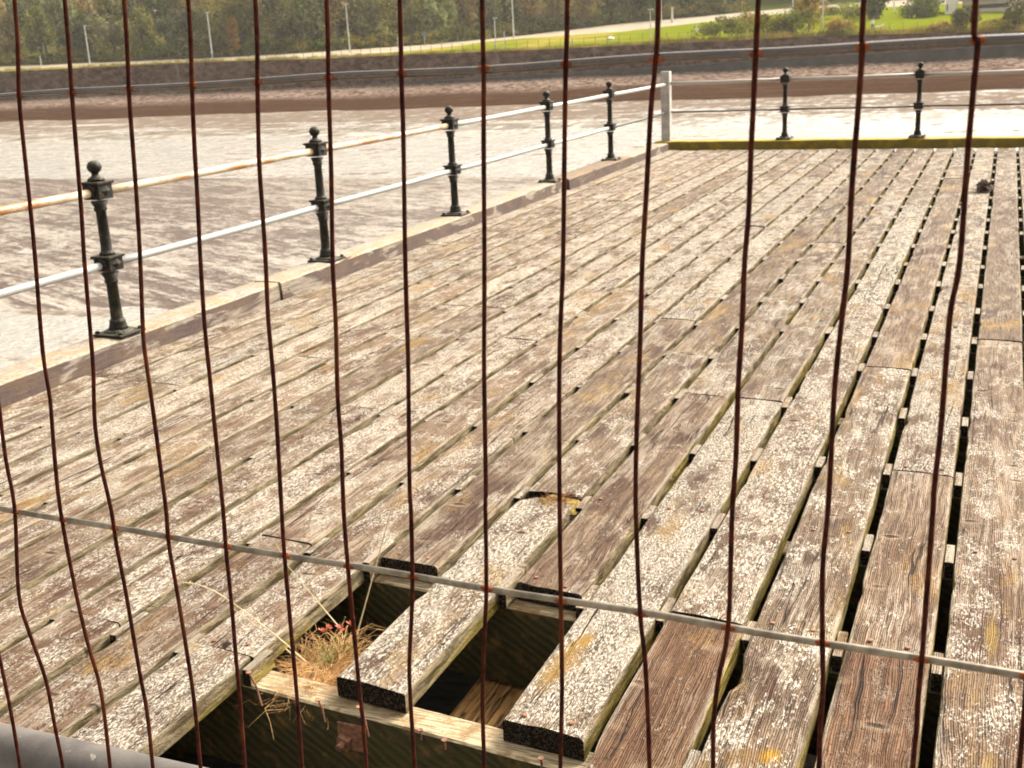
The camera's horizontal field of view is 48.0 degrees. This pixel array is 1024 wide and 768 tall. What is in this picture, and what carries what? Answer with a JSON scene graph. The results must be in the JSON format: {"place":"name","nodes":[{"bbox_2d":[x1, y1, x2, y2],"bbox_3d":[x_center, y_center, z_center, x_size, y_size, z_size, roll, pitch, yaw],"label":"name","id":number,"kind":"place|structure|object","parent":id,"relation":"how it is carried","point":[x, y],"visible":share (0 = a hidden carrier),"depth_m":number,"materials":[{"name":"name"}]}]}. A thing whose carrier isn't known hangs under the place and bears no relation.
{"place":"outdoors","nodes":[
{"label":"outdoors","id":0,"kind":"place"},
{"bbox_2d":[12,0,367,17],"label":"sky","id":1,"kind":"structure","parent":0,"point":[104,0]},
{"bbox_2d":[0,0,896,65],"bbox_3d":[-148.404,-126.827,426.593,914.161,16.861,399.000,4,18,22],"label":"hill","id":2,"kind":"structure","parent":0,"point":[772,4],"depth_m":205.32,"materials":[{"name":"green plant"}]},
{"bbox_2d":[224,15,240,55],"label":"shrub","id":3,"kind":"object","parent":2,"relation":"on","point":[231,26],"visible":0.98,"depth_m":178.15,"materials":[{"name":"brown plant"}]},
{"bbox_2d":[0,0,785,65],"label":"woodland","id":4,"kind":"object","parent":2,"relation":"on","point":[40,22],"visible":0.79,"depth_m":190.20,"materials":[{"name":"green plant"}]},
{"bbox_2d":[503,0,537,29],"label":"autumn tree","id":5,"kind":"object","parent":2,"relation":"on","point":[527,6],"visible":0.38,"depth_m":199.75,"materials":[{"name":"green plant"}]},
{"bbox_2d":[0,0,961,69],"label":"path","id":6,"kind":"structure","parent":0,"point":[633,26],"depth_m":189.71,"materials":[{"name":"beige concrete"}]},
{"bbox_2d":[511,0,514,37],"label":"lamp post","id":7,"kind":"object","parent":6,"relation":"on","point":[512,18],"visible":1,"depth_m":183.52,"materials":[{"name":"metal"}]},
{"bbox_2d":[671,7,673,22],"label":"marker post","id":8,"kind":"object","parent":6,"relation":"on","point":[672,20],"visible":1,"depth_m":196.26,"materials":[{"name":"paint"}]},
{"bbox_2d":[0,0,1023,767],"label":"fence","id":9,"kind":"object","parent":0,"point":[26,748],"visible":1,"depth_m":0.74,"materials":[{"name":"metal"}]},
{"bbox_2d":[0,57,1023,309],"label":"mudflat","id":10,"kind":"structure","parent":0,"point":[168,217],"depth_m":52.32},
{"bbox_2d":[0,31,1023,100],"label":"quay wall","id":11,"kind":"structure","parent":10,"relation":"on","point":[32,80],"depth_m":152.58,"materials":[{"name":"concrete"}]},
{"bbox_2d":[374,44,1023,84],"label":"wall footing","id":12,"kind":"object","parent":11,"relation":"attached to","point":[995,51],"depth_m":131.07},
{"bbox_2d":[0,90,1023,368],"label":"water","id":13,"kind":"structure","parent":0,"point":[426,154],"depth_m":71.50,"materials":[{"name":"white liquid"}]},
{"bbox_2d":[0,3,1023,71],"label":"grass bank","id":14,"kind":"structure","parent":0,"point":[889,15],"depth_m":162.72,"materials":[{"name":"green plant"}]},
{"bbox_2d":[84,25,90,64],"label":"lamp post","id":15,"kind":"object","parent":14,"relation":"on","point":[87,45],"visible":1,"depth_m":171.39,"materials":[{"name":"metal"}]},
{"bbox_2d":[205,12,212,59],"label":"lamp post","id":16,"kind":"object","parent":14,"relation":"on","point":[209,34],"visible":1,"depth_m":162.79,"materials":[{"name":"metal"}]},
{"bbox_2d":[344,4,350,52],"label":"lamp post","id":17,"kind":"object","parent":14,"relation":"on","point":[347,27],"visible":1,"depth_m":156.63,"materials":[{"name":"metal"}]},
{"bbox_2d":[492,18,496,48],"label":"lamp post","id":18,"kind":"object","parent":14,"relation":"on","point":[494,31],"visible":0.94,"depth_m":146.64,"materials":[{"name":"metal"}]},
{"bbox_2d":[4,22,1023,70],"bbox_3d":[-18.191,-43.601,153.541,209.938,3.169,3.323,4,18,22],"label":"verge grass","id":19,"kind":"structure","parent":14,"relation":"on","point":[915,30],"depth_m":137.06,"materials":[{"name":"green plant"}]},
{"bbox_2d":[112,22,946,64],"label":"wire fence","id":20,"kind":"object","parent":14,"relation":"on","point":[903,26],"visible":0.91,"depth_m":145.86,"materials":[{"name":"grey metal"}]},
{"bbox_2d":[648,9,652,39],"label":"lamp post","id":21,"kind":"object","parent":14,"relation":"on","point":[650,22],"visible":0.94,"depth_m":138.90,"materials":[{"name":"metal"}]},
{"bbox_2d":[687,15,751,37],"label":"bush","id":22,"kind":"object","parent":14,"relation":"on","point":[728,24],"visible":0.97,"depth_m":137.24,"materials":[{"name":"green plant"}]},
{"bbox_2d":[727,10,766,35],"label":"bush","id":23,"kind":"object","parent":14,"relation":"on","point":[750,19],"visible":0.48,"depth_m":140.03,"materials":[{"name":"green plant"}]},
{"bbox_2d":[753,12,795,34],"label":"bush","id":24,"kind":"object","parent":14,"relation":"on","point":[766,24],"visible":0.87,"depth_m":135.75,"materials":[{"name":"green plant"}]},
{"bbox_2d":[768,7,815,34],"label":"bush","id":25,"kind":"object","parent":14,"relation":"on","point":[795,14],"visible":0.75,"depth_m":135.95,"materials":[{"name":"green plant"}]},
{"bbox_2d":[790,0,831,30],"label":"tree","id":26,"kind":"object","parent":14,"relation":"on","point":[813,5],"visible":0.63,"depth_m":141.15,"materials":[{"name":"green plant"}]},
{"bbox_2d":[821,0,826,29],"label":"lamp post","id":27,"kind":"object","parent":14,"relation":"on","point":[823,13],"visible":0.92,"depth_m":131.23,"materials":[{"name":"metal"}]},
{"bbox_2d":[824,16,858,33],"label":"bush","id":28,"kind":"object","parent":14,"relation":"on","point":[837,23],"visible":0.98,"depth_m":130.31,"materials":[{"name":"green plant"}]},
{"bbox_2d":[818,1,868,17],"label":"bush","id":29,"kind":"object","parent":14,"relation":"on","point":[834,11],"visible":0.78,"depth_m":167.21,"materials":[{"name":"green plant"}]},
{"bbox_2d":[866,0,890,18],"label":"tree","id":30,"kind":"object","parent":14,"relation":"on","point":[874,7],"visible":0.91,"depth_m":163.02,"materials":[{"name":"green plant"}]},
{"bbox_2d":[894,0,942,17],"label":"bush","id":31,"kind":"object","parent":14,"relation":"on","point":[922,8],"visible":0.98,"depth_m":159.81,"materials":[{"name":"green plant"}]},
{"bbox_2d":[924,20,954,32],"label":"bush","id":32,"kind":"object","parent":14,"relation":"on","point":[938,24],"visible":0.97,"depth_m":126.17,"materials":[{"name":"green plant"}]},
{"bbox_2d":[950,4,981,29],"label":"tree","id":33,"kind":"object","parent":14,"relation":"on","point":[962,17],"visible":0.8,"depth_m":125.80,"materials":[{"name":"green plant"}]},
{"bbox_2d":[938,0,1023,13],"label":"pale house","id":34,"kind":"structure","parent":14,"relation":"on","point":[951,6],"depth_m":168.19,"materials":[{"name":"white"}]},
{"bbox_2d":[962,3,1008,8],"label":"long window","id":35,"kind":"structure","parent":34,"relation":"in","point":[996,5],"depth_m":167.84,"materials":[{"name":"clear glass"}]},
{"bbox_2d":[969,15,1023,28],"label":"bush","id":36,"kind":"object","parent":14,"relation":"on","point":[998,21],"visible":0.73,"depth_m":124.55,"materials":[{"name":"green plant"}]},
{"bbox_2d":[1002,0,1023,28],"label":"tree","id":37,"kind":"object","parent":14,"relation":"on","point":[1017,13],"visible":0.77,"depth_m":124.24,"materials":[{"name":"green plant"}]},
{"bbox_2d":[166,541,944,767],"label":"embankment","id":38,"kind":"structure","parent":0,"point":[446,692],"depth_m":5.56,"materials":[{"name":"soil"}]},
{"bbox_2d":[0,136,1023,767],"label":"wooden pier","id":39,"kind":"structure","parent":38,"relation":"on","point":[906,230],"depth_m":4.73,"materials":[{"name":"brown wood"}]},
{"bbox_2d":[180,493,395,738],"bbox_3d":[-0.593,0.676,3.508,0.640,0.708,0.684,-14,20,-33],"label":"grass tuft","id":40,"kind":"object","parent":39,"relation":"on","point":[328,667],"visible":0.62,"depth_m":3.56,"materials":[{"name":"plant"}]},
{"bbox_2d":[0,81,665,337],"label":"railing","id":41,"kind":"object","parent":39,"relation":"on","point":[109,262],"visible":0.94,"depth_m":8.62,"materials":[{"name":"metal"}]},
{"bbox_2d":[449,677,525,728],"bbox_3d":[-0.095,1.085,3.789,0.187,0.043,2.001,4,18,22],"label":"loose board","id":42,"kind":"object","parent":39,"relation":"on","point":[501,699],"visible":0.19,"depth_m":3.81,"materials":[{"name":"brown wood"}]},
{"bbox_2d":[521,486,582,516],"bbox_3d":[0.164,0.469,4.465,0.210,0.068,0.268,4,18,22],"label":"moss tuft","id":43,"kind":"object","parent":39,"relation":"on","point":[549,498],"visible":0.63,"depth_m":4.48,"materials":[{"name":"brown plant"}]},
{"bbox_2d":[660,71,671,140],"bbox_3d":[2.442,-4.343,18.207,0.140,1.170,0.152,4,18,22],"label":"corner post","id":44,"kind":"object","parent":39,"relation":"on","point":[666,107],"visible":0.77,"depth_m":18.14,"materials":[{"name":"white paint"}]},
{"bbox_2d":[670,62,1023,138],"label":"railing","id":45,"kind":"object","parent":39,"relation":"on","point":[786,78],"visible":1,"depth_m":16.84,"materials":[{"name":"metal"}]},
{"bbox_2d":[973,179,994,192],"bbox_3d":[4.917,-2.071,11.952,0.229,0.135,0.324,10,21,38],"label":"debris clump","id":46,"kind":"object","parent":39,"relation":"on","point":[983,185],"visible":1,"depth_m":11.91,"materials":[{"name":"black plant"}]}
]}

